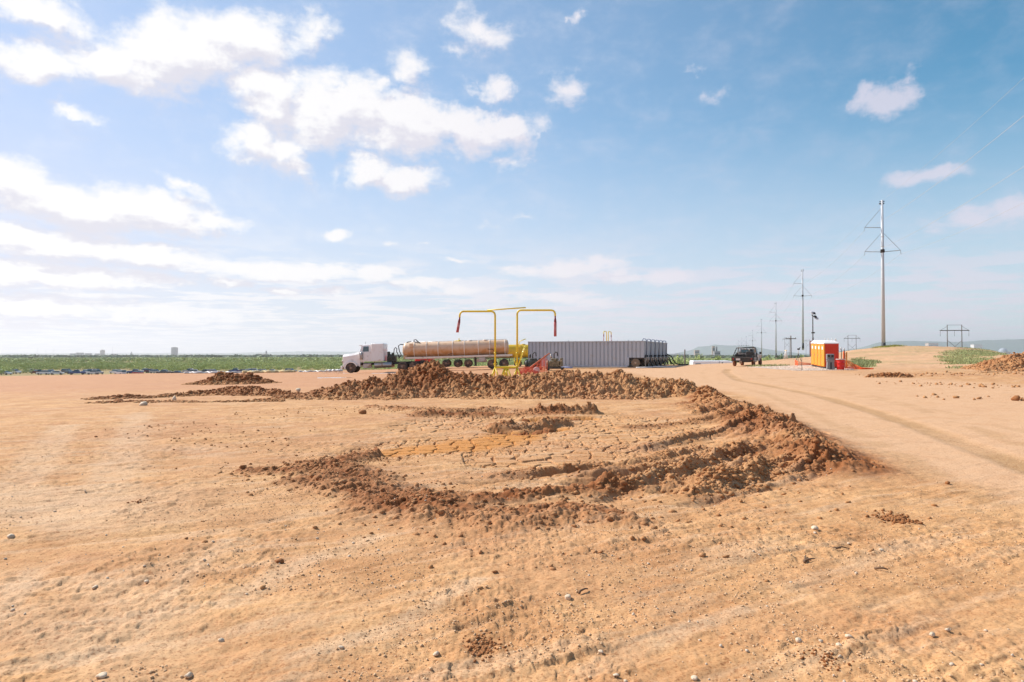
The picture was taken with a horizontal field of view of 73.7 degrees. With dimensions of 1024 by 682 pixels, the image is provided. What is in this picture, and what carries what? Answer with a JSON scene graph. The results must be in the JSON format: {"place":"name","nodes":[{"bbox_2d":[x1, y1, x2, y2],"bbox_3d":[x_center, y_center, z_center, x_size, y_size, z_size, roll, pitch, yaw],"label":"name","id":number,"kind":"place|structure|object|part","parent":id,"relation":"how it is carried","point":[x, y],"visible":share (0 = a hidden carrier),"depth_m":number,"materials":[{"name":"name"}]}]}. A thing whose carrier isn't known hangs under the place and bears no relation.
{"place":"outdoors","nodes":[
{"label":"outdoors","id":0,"kind":"place"},
{"bbox_2d":[0,351,402,354],"bbox_3d":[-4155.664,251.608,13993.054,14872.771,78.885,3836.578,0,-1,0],"label":"hills","id":1,"kind":"structure","parent":0,"point":[303,352],"depth_m":13316.11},
{"bbox_2d":[0,346,1023,681],"bbox_3d":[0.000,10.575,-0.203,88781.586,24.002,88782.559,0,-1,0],"label":"ground","id":2,"kind":"structure","parent":0,"point":[70,626],"depth_m":6.42,"materials":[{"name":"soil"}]},
{"bbox_2d":[0,371,12,374],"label":"parked sedan","id":3,"kind":"object","parent":2,"relation":"on","point":[7,372],"visible":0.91,"depth_m":261.53,"materials":[{"name":"white paint"}]},
{"bbox_2d":[12,369,21,373],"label":"parked pickup","id":4,"kind":"object","parent":2,"relation":"on","point":[16,371],"visible":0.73,"depth_m":275.97,"materials":[{"name":"white paint"}]},
{"bbox_2d":[30,369,40,373],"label":"parked suv","id":5,"kind":"object","parent":2,"relation":"on","point":[36,370],"visible":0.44,"depth_m":273.75,"materials":[{"name":"silver paint"}]},
{"bbox_2d":[36,370,50,374],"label":"parked suv","id":6,"kind":"object","parent":2,"relation":"on","point":[46,372],"visible":0.94,"depth_m":261.69,"materials":[{"name":"white paint"}]},
{"bbox_2d":[49,371,64,374],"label":"parked sedan","id":7,"kind":"object","parent":2,"relation":"on","point":[56,372],"visible":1,"depth_m":261.61,"materials":[{"name":"white paint"}]},
{"bbox_2d":[68,370,85,374],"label":"parked pickup","id":8,"kind":"object","parent":2,"relation":"on","point":[76,371],"visible":1,"depth_m":262.46,"materials":[{"name":"blue paint"}]},
{"bbox_2d":[86,370,99,374],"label":"parked suv","id":9,"kind":"object","parent":2,"relation":"on","point":[91,372],"visible":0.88,"depth_m":261.75,"materials":[{"name":"white paint"}]},
{"bbox_2d":[95,672,106,678],"bbox_3d":[-2.136,1.745,3.555,0.065,0.036,0.047,-1,-1,25],"label":"stone","id":10,"kind":"object","parent":2,"relation":"on","point":[101,675],"visible":1,"depth_m":3.54,"materials":[{"name":"white stone"}]},
{"bbox_2d":[114,370,125,373],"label":"parked suv","id":11,"kind":"object","parent":2,"relation":"on","point":[120,372],"visible":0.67,"depth_m":259.89,"materials":[{"name":"white paint"}]},
{"bbox_2d":[127,369,143,373],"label":"parked pickup","id":12,"kind":"object","parent":2,"relation":"on","point":[133,370],"visible":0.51,"depth_m":274.28,"materials":[{"name":"blue paint"}]},
{"bbox_2d":[149,369,159,372],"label":"parked suv","id":13,"kind":"object","parent":2,"relation":"on","point":[153,370],"visible":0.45,"depth_m":275.88,"materials":[{"name":"silver paint"}]},
{"bbox_2d":[156,370,172,372],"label":"parked pickup","id":14,"kind":"object","parent":2,"relation":"on","point":[164,371],"visible":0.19,"depth_m":261.32,"materials":[{"name":"grey paint"}]},
{"bbox_2d":[171,347,177,354],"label":"building","id":15,"kind":"structure","parent":2,"relation":"on","point":[174,350],"depth_m":5199.44,"materials":[{"name":"concrete"}]},
{"bbox_2d":[86,398,284,403],"bbox_3d":[-12.076,2.298,25.512,7.200,0.332,1.598,0,-1,-1],"label":"dirt mound","id":16,"kind":"object","parent":2,"relation":"on","point":[120,400],"visible":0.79,"depth_m":25.36,"materials":[{"name":"soil"}]},
{"bbox_2d":[184,672,192,677],"bbox_3d":[-1.707,1.763,3.602,0.038,0.035,0.051,0,-1,0],"label":"stone","id":17,"kind":"object","parent":2,"relation":"on","point":[188,674],"visible":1,"depth_m":3.59,"materials":[{"name":"white stone"}]},
{"bbox_2d":[80,385,301,399],"bbox_3d":[-12.919,2.299,29.535,10.212,0.705,4.614,0,-1,0],"label":"dirt mound","id":18,"kind":"object","parent":2,"relation":"on","point":[249,390],"visible":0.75,"depth_m":29.61,"materials":[{"name":"soil"}]},
{"bbox_2d":[184,371,241,373],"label":"plastic pipe","id":19,"kind":"object","parent":2,"relation":"on","point":[211,372],"visible":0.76,"depth_m":83.86,"materials":[{"name":"white plastic"}]},
{"bbox_2d":[181,371,282,384],"bbox_3d":[-18.973,2.629,46.189,6.541,1.246,5.013,1,-1,-27],"label":"dirt mound","id":20,"kind":"object","parent":2,"relation":"on","point":[223,378],"visible":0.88,"depth_m":45.08,"materials":[{"name":"soil"}]},
{"bbox_2d":[242,370,295,372],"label":"straw roll","id":21,"kind":"object","parent":2,"relation":"on","point":[268,371],"visible":0.84,"depth_m":83.85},
{"bbox_2d":[275,558,283,563],"bbox_3d":[-1.883,1.790,5.547,0.071,0.049,0.059,1,-1,-36],"label":"clod","id":22,"kind":"object","parent":2,"relation":"on","point":[280,560],"visible":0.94,"depth_m":5.53,"materials":[{"name":"soil"}]},
{"bbox_2d":[298,370,335,371],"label":"straw roll","id":23,"kind":"object","parent":2,"relation":"on","point":[315,371],"visible":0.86,"depth_m":83.77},
{"bbox_2d":[325,369,342,371],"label":"straw roll","id":24,"kind":"object","parent":2,"relation":"on","point":[329,370],"visible":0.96,"depth_m":83.71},
{"bbox_2d":[318,377,353,377],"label":"puddle","id":25,"kind":"object","parent":2,"relation":"on","point":[335,377],"visible":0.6,"depth_m":58.34,"materials":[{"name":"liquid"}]},
{"bbox_2d":[0,360,688,373],"bbox_3d":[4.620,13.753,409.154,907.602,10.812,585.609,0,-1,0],"label":"mesquite scrub","id":26,"kind":"object","parent":2,"relation":"on","point":[176,365],"visible":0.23,"depth_m":360.17,"materials":[{"name":"green plant"}]},
{"bbox_2d":[358,409,366,413],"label":"clod","id":27,"kind":"object","parent":2,"relation":"on","point":[362,411],"visible":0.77,"depth_m":19.78,"materials":[{"name":"soil"}]},
{"bbox_2d":[0,357,785,362],"bbox_3d":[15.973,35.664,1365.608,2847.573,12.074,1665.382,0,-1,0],"label":"scrub","id":28,"kind":"object","parent":2,"relation":"on","point":[113,359],"visible":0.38,"depth_m":842.84,"materials":[{"name":"green plant"}]},
{"bbox_2d":[0,354,810,357],"bbox_3d":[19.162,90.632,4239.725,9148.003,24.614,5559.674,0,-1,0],"label":"distant woods","id":29,"kind":"object","parent":2,"relation":"on","point":[270,356],"visible":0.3,"depth_m":1906.26,"materials":[{"name":"green plant"}]},
{"bbox_2d":[341,339,511,372],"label":"tanker truck","id":30,"kind":"object","parent":2,"relation":"on","point":[374,353],"visible":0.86,"depth_m":75.38,"materials":[{"name":"white paint"}]},
{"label":"door","id":31,"kind":"part","parent":30,"relation":"part of","materials":[{"name":"white paint"}]},
{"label":"side window","id":32,"kind":"part","parent":30,"relation":"part of","materials":[{"name":"grey glass"}]},
{"bbox_2d":[415,344,527,366],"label":"tanker truck","id":33,"kind":"object","parent":2,"relation":"on","point":[467,362],"visible":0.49,"depth_m":85.48,"materials":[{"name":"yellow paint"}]},
{"bbox_2d":[265,359,697,399],"bbox_3d":[-0.942,1.806,28.995,18.570,2.120,8.452,0,-1,0],"label":"dirt mound","id":34,"kind":"object","parent":2,"relation":"on","point":[431,379],"visible":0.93,"depth_m":27.26,"materials":[{"name":"soil"}]},
{"bbox_2d":[462,631,509,662],"bbox_3d":[-0.146,1.773,3.963,0.265,0.050,0.363,0,-1,-19],"label":"crumbled clod","id":35,"kind":"object","parent":2,"relation":"on","point":[487,647],"visible":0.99,"depth_m":3.94,"materials":[{"name":"soil"}]},
{"bbox_2d":[456,307,556,376],"bbox_3d":[-0.437,0.111,52.031,7.670,5.444,1.238,0,-1,0],"label":"loading arm rack","id":36,"kind":"object","parent":2,"relation":"on","point":[505,370],"visible":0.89,"depth_m":51.98,"materials":[{"name":"yellow paint"}]},
{"bbox_2d":[513,339,525,366],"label":"stair","id":37,"kind":"object","parent":36,"relation":"attached to","point":[522,352],"visible":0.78,"depth_m":78.21,"materials":[{"name":"yellow metal"}]},
{"bbox_2d":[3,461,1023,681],"bbox_3d":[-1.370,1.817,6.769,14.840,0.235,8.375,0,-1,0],"label":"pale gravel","id":38,"kind":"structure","parent":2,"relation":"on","point":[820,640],"depth_m":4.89,"materials":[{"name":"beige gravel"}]},
{"bbox_2d":[94,405,937,616],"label":"crumbs","id":39,"kind":"object","parent":2,"relation":"on","point":[552,568],"visible":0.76,"depth_m":7.59,"materials":[{"name":"soil"}]},
{"bbox_2d":[520,368,538,374],"bbox_3d":[1.366,2.469,55.520,1.878,0.537,0.223,1,-1,-34],"label":"safety net","id":40,"kind":"object","parent":2,"relation":"on","point":[522,372],"visible":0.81,"depth_m":55.47,"materials":[{"name":"plastic"}]},
{"bbox_2d":[517,355,547,373],"bbox_3d":[1.749,2.026,59.576,0.152,1.579,6.183,-1,-1,28],"label":"safety net","id":41,"kind":"object","parent":2,"relation":"on","point":[545,365],"visible":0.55,"depth_m":61.13,"materials":[{"name":"plastic"}]},
{"bbox_2d":[525,352,542,368],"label":"pump engine","id":42,"kind":"object","parent":2,"relation":"on","point":[532,361],"visible":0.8,"depth_m":68.23,"materials":[{"name":"black metal"}]},
{"bbox_2d":[530,353,549,366],"bbox_3d":[2.265,1.904,60.981,3.056,1.699,0.180,1,-1,-43],"label":"drill auger","id":43,"kind":"object","parent":2,"relation":"on","point":[539,360],"visible":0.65,"depth_m":61.08,"materials":[{"name":"red metal"}]},
{"bbox_2d":[495,417,586,434],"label":"mud lumps","id":44,"kind":"object","parent":2,"relation":"on","point":[544,430],"visible":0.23,"depth_m":15.79,"materials":[{"name":"soil"}]},
{"bbox_2d":[214,397,890,542],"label":"loose clods","id":45,"kind":"object","parent":2,"relation":"on","point":[436,494],"visible":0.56,"depth_m":8.51,"materials":[{"name":"soil"}]},
{"bbox_2d":[546,352,563,369],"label":"pump engine","id":46,"kind":"object","parent":2,"relation":"on","point":[554,363],"visible":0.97,"depth_m":66.12,"materials":[{"name":"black metal"}]},
{"bbox_2d":[547,369,573,373],"bbox_3d":[3.273,2.358,44.115,3.762,1.139,3.543,-1,-2,45],"label":"dirt mound","id":47,"kind":"object","parent":2,"relation":"on","point":[559,371],"visible":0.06,"depth_m":44.05,"materials":[{"name":"soil"}]},
{"bbox_2d":[565,594,570,599],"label":"stone","id":48,"kind":"object","parent":2,"relation":"on","point":[567,596],"visible":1,"depth_m":4.69,"materials":[{"name":"white stone"}]},
{"bbox_2d":[528,338,652,366],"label":"steel tank","id":49,"kind":"object","parent":2,"relation":"on","point":[611,353],"visible":0.97,"depth_m":73.52,"materials":[{"name":"grey metal"}]},
{"bbox_2d":[603,331,611,340],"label":"loading arm rack","id":50,"kind":"object","parent":2,"relation":"on","point":[606,335],"visible":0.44,"depth_m":117.17,"materials":[{"name":"yellow paint"}]},
{"bbox_2d":[408,392,850,500],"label":"rut clods","id":51,"kind":"object","parent":2,"relation":"on","point":[817,465],"visible":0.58,"depth_m":10.59,"materials":[{"name":"soil"}]},
{"bbox_2d":[617,339,657,366],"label":"steel tank","id":52,"kind":"object","parent":2,"relation":"on","point":[650,355],"visible":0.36,"depth_m":74.99,"materials":[{"name":"grey metal"}]},
{"bbox_2d":[647,339,660,365],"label":"steel tank","id":53,"kind":"object","parent":2,"relation":"on","point":[654,351],"visible":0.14,"depth_m":77.45,"materials":[{"name":"grey metal"}]},
{"bbox_2d":[636,366,676,367],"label":"hose","id":54,"kind":"object","parent":2,"relation":"on","point":[657,366],"visible":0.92,"depth_m":70.92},
{"bbox_2d":[651,340,664,365],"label":"steel tank","id":55,"kind":"object","parent":2,"relation":"on","point":[658,351],"visible":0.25,"depth_m":79.89,"materials":[{"name":"grey metal"}]},
{"bbox_2d":[654,340,668,365],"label":"steel tank","id":56,"kind":"object","parent":2,"relation":"on","point":[662,351],"visible":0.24,"depth_m":82.28,"materials":[{"name":"grey metal"}]},
{"bbox_2d":[659,340,671,364],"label":"steel tank","id":57,"kind":"object","parent":2,"relation":"on","point":[665,352],"visible":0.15,"depth_m":84.71,"materials":[{"name":"grey metal"}]},
{"bbox_2d":[667,354,688,364],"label":"hose","id":58,"kind":"object","parent":57,"relation":"attached to","point":[674,361],"visible":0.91,"depth_m":85.05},
{"bbox_2d":[669,355,683,364],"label":"mesquite tree","id":59,"kind":"object","parent":2,"relation":"on","point":[678,361],"visible":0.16,"depth_m":184.67,"materials":[{"name":"green plant"}]},
{"bbox_2d":[691,675,697,680],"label":"stone","id":60,"kind":"object","parent":2,"relation":"on","point":[694,677],"visible":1,"depth_m":3.54,"materials":[{"name":"white stone"}]},
{"bbox_2d":[689,360,732,364],"bbox_3d":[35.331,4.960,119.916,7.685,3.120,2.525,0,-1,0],"label":"concrete barrier","id":61,"kind":"object","parent":2,"relation":"on","point":[691,362],"visible":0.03,"depth_m":118.75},
{"bbox_2d":[689,385,737,402],"bbox_3d":[7.014,1.974,22.891,2.087,0.959,2.544,0,-1,0],"label":"dirt mound","id":62,"kind":"object","parent":2,"relation":"on","point":[705,393],"visible":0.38,"depth_m":23.11,"materials":[{"name":"soil"}]},
{"bbox_2d":[713,351,719,355],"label":"building","id":63,"kind":"structure","parent":2,"relation":"on","point":[716,353],"depth_m":2299.55,"materials":[{"name":"concrete"}]},
{"bbox_2d":[711,355,722,359],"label":"mesquite tree","id":64,"kind":"object","parent":2,"relation":"on","point":[718,357],"visible":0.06,"depth_m":229.30,"materials":[{"name":"green plant"}]},
{"bbox_2d":[607,439,841,501],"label":"ridge clods","id":65,"kind":"object","parent":2,"relation":"on","point":[728,469],"visible":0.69,"depth_m":9.43,"materials":[{"name":"soil"}]},
{"bbox_2d":[731,347,761,365],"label":"pickup truck","id":66,"kind":"object","parent":2,"relation":"on","point":[752,356],"visible":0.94,"depth_m":70.77,"materials":[{"name":"black metal"}]},
{"bbox_2d":[760,319,761,356],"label":"steel power pole","id":67,"kind":"object","parent":2,"relation":"on","point":[761,336],"visible":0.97,"depth_m":446.87,"materials":[{"name":"grey metal"}]},
{"bbox_2d":[772,303,776,357],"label":"steel power pole","id":68,"kind":"object","parent":2,"relation":"on","point":[775,334],"visible":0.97,"depth_m":337.95,"materials":[{"name":"grey metal"}]},
{"bbox_2d":[785,336,795,357],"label":"wooden pole","id":69,"kind":"object","parent":2,"relation":"on","point":[790,338],"visible":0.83,"depth_m":149.95,"materials":[{"name":"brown wood"}]},
{"bbox_2d":[795,637,801,642],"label":"stone","id":70,"kind":"object","parent":2,"relation":"on","point":[798,640],"visible":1,"depth_m":3.97,"materials":[{"name":"white stone"}]},
{"bbox_2d":[793,270,811,349],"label":"steel power pole","id":71,"kind":"object","parent":2,"relation":"on","point":[802,313],"visible":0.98,"depth_m":231.98,"materials":[{"name":"grey metal"}]},
{"bbox_2d":[753,365,853,370],"bbox_3d":[25.494,2.289,58.770,7.096,0.345,10.495,0,-1,0],"label":"crushed stone","id":72,"kind":"object","parent":2,"relation":"on","point":[803,368],"visible":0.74,"depth_m":57.98,"materials":[{"name":"white gravel"}]},
{"bbox_2d":[817,338,832,367],"bbox_3d":[26.750,1.020,58.122,1.210,2.460,1.160,0,-1,12],"label":"portable toilet","id":73,"kind":"object","parent":72,"relation":"on","point":[818,354],"visible":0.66,"depth_m":58.05,"materials":[{"name":"yellow plastic"}]},
{"bbox_2d":[818,344,819,365],"bbox_3d":[26.207,1.188,58.233,0.060,1.830,1.000,0,-1,12],"label":"door","id":74,"kind":"structure","parent":73,"relation":"in","point":[818,344],"depth_m":58.22,"materials":[{"name":"yellow plastic"}]},
{"bbox_2d":[809,311,818,355],"bbox_3d":[28.354,-0.258,64.016,0.792,5.082,0.600,0,-1,0],"label":"lamp mast","id":75,"kind":"object","parent":2,"relation":"on","point":[815,317],"visible":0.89,"depth_m":64.01,"materials":[{"name":"metal"}]},
{"bbox_2d":[811,338,825,365],"bbox_3d":[27.250,0.995,60.511,1.210,2.460,1.160,0,-1,12],"label":"portable toilet","id":76,"kind":"object","parent":2,"relation":"on","point":[812,353],"visible":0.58,"depth_m":60.62,"materials":[{"name":"yellow plastic"}]},
{"bbox_2d":[811,344,813,363],"bbox_3d":[26.700,1.162,60.623,0.070,1.830,1.000,0,-1,12],"label":"door","id":77,"kind":"structure","parent":76,"relation":"in","point":[812,345],"depth_m":60.62,"materials":[{"name":"yellow plastic"}]},
{"bbox_2d":[814,338,828,366],"bbox_3d":[27.000,1.008,59.317,1.210,2.460,1.160,0,-1,12],"label":"portable toilet","id":78,"kind":"object","parent":2,"relation":"on","point":[815,353],"visible":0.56,"depth_m":59.48,"materials":[{"name":"yellow plastic"}]},
{"bbox_2d":[814,344,816,364],"bbox_3d":[26.462,1.175,59.428,0.070,1.830,1.000,0,-1,12],"label":"door","id":79,"kind":"structure","parent":78,"relation":"in","point":[815,345],"depth_m":59.50,"materials":[{"name":"yellow plastic"}]},
{"bbox_2d":[797,645,854,670],"bbox_3d":[1.717,1.738,3.737,0.244,0.038,0.265,1,-1,-28],"label":"crumbled clod","id":80,"kind":"object","parent":2,"relation":"on","point":[826,660],"visible":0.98,"depth_m":3.74,"materials":[{"name":"soil"}]},
{"bbox_2d":[820,339,838,367],"bbox_3d":[26.500,1.033,56.927,1.210,2.460,1.160,0,-1,12],"label":"portable toilet","id":81,"kind":"object","parent":2,"relation":"on","point":[829,347],"visible":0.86,"depth_m":56.45,"materials":[{"name":"red plastic"}]},
{"bbox_2d":[821,344,823,365],"bbox_3d":[25.956,1.200,57.038,0.060,1.830,1.000,0,-1,12],"label":"door","id":82,"kind":"structure","parent":81,"relation":"in","point":[822,345],"depth_m":57.01,"materials":[{"name":"yellow plastic"}]},
{"bbox_2d":[826,354,834,369],"bbox_3d":[25.449,1.671,54.576,0.567,1.280,0.445,0,-1,12],"label":"hand wash station","id":83,"kind":"object","parent":2,"relation":"on","point":[830,360],"visible":1,"depth_m":54.42,"materials":[{"name":"grey plastic"}]},
{"bbox_2d":[835,359,845,369],"bbox_3d":[26.067,1.856,54.175,0.690,0.880,0.685,-1,-1,42],"label":"rubbish barrel","id":84,"kind":"object","parent":2,"relation":"on","point":[840,364],"visible":1,"depth_m":53.94,"materials":[{"name":"red plastic"}]},
{"bbox_2d":[845,360,873,368],"bbox_3d":[27.822,1.912,54.825,2.176,0.713,0.617,0,-1,20],"label":"safety net","id":85,"kind":"object","parent":2,"relation":"on","point":[853,365],"visible":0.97,"depth_m":55.06,"materials":[{"name":"orange plastic"}]},
{"bbox_2d":[864,200,900,345],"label":"steel power pole","id":86,"kind":"object","parent":2,"relation":"on","point":[882,250],"visible":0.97,"depth_m":120.07,"materials":[{"name":"grey metal"}]},
{"bbox_2d":[756,117,1021,327],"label":"overhead wire","id":87,"kind":"object","parent":86,"relation":"hanging from","point":[931,187],"visible":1,"depth_m":79.82,"materials":[{"name":"black metal"}]},
{"bbox_2d":[767,86,1014,314],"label":"overhead wire","id":88,"kind":"object","parent":86,"relation":"attached to","point":[919,170],"visible":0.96,"depth_m":92.26,"materials":[{"name":"black metal"}]},
{"bbox_2d":[784,166,1023,311],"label":"overhead wire","id":89,"kind":"object","parent":86,"relation":"hanging from","point":[932,222],"visible":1,"depth_m":78.15,"materials":[{"name":"black metal"}]},
{"bbox_2d":[864,372,914,377],"bbox_3d":[23.760,2.232,42.864,3.287,0.616,1.786,0,-1,0],"label":"dirt mound","id":90,"kind":"object","parent":2,"relation":"on","point":[893,375],"visible":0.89,"depth_m":42.55,"materials":[{"name":"soil"}]},
{"bbox_2d":[871,509,922,526],"bbox_3d":[3.944,1.816,7.017,0.397,0.059,0.646,0,-1,7],"label":"crumbled clod","id":91,"kind":"object","parent":2,"relation":"on","point":[898,517],"visible":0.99,"depth_m":6.97,"materials":[{"name":"soil"}]},
{"bbox_2d":[845,347,1009,368],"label":"grass","id":92,"kind":"structure","parent":2,"relation":"on","point":[963,353],"depth_m":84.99,"materials":[{"name":"green plant"}]},
{"bbox_2d":[925,343,937,345],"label":"building","id":93,"kind":"structure","parent":2,"relation":"on","point":[931,344],"depth_m":7000.74,"materials":[{"name":"beige stone"}]},
{"bbox_2d":[855,371,1023,400],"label":"scattered clods","id":94,"kind":"object","parent":2,"relation":"on","point":[983,385],"visible":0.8,"depth_m":34.36,"materials":[{"name":"soil"}]},
{"bbox_2d":[940,325,968,346],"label":"wooden frame","id":95,"kind":"object","parent":2,"relation":"on","point":[947,330],"visible":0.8,"depth_m":250.00,"materials":[{"name":"grey wood"}]},
{"bbox_2d":[970,344,982,348],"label":"building","id":96,"kind":"structure","parent":2,"relation":"on","point":[977,346],"depth_m":5500.13,"materials":[{"name":"white metal"}]},
{"bbox_2d":[960,352,1023,370],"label":"dirt mound","id":97,"kind":"object","parent":2,"relation":"on","point":[1012,362],"visible":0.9,"depth_m":52.60,"materials":[{"name":"soil"}]},
{"bbox_2d":[998,348,1010,353],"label":"dome","id":98,"kind":"structure","parent":2,"relation":"on","point":[1004,350],"depth_m":5971.91,"materials":[{"name":"beige stone"}]},
{"bbox_2d":[1011,395,1019,400],"bbox_3d":[17.640,2.018,23.874,0.289,0.235,0.266,0,-1,0],"label":"clod","id":99,"kind":"object","parent":2,"relation":"on","point":[1016,398],"visible":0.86,"depth_m":23.81,"materials":[{"name":"soil"}]},
{"bbox_2d":[0,0,1023,353],"label":"sky","id":100,"kind":"structure","parent":0,"point":[191,176],"materials":[{"name":"blue"}]},
{"bbox_2d":[573,367,635,367],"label":"hose","id":101,"kind":"object","parent":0,"point":[604,367],"visible":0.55,"depth_m":71.72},
{"bbox_2d":[669,344,809,354],"bbox_3d":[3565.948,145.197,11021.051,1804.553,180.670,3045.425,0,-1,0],"label":"hills","id":102,"kind":"structure","parent":0,"point":[722,349],"depth_m":10524.05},
{"bbox_2d":[747,363,787,366],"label":"grass","id":103,"kind":"structure","parent":0,"point":[767,365],"depth_m":66.90,"materials":[{"name":"green plant"}]},
{"bbox_2d":[874,344,903,347],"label":"grass","id":104,"kind":"structure","parent":0,"point":[893,345],"depth_m":118.78,"materials":[{"name":"plant"}]},
{"bbox_2d":[839,339,1023,353],"bbox_3d":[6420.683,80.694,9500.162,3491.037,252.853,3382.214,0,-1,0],"label":"hills","id":105,"kind":"structure","parent":0,"point":[1014,345],"depth_m":9303.03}
]}

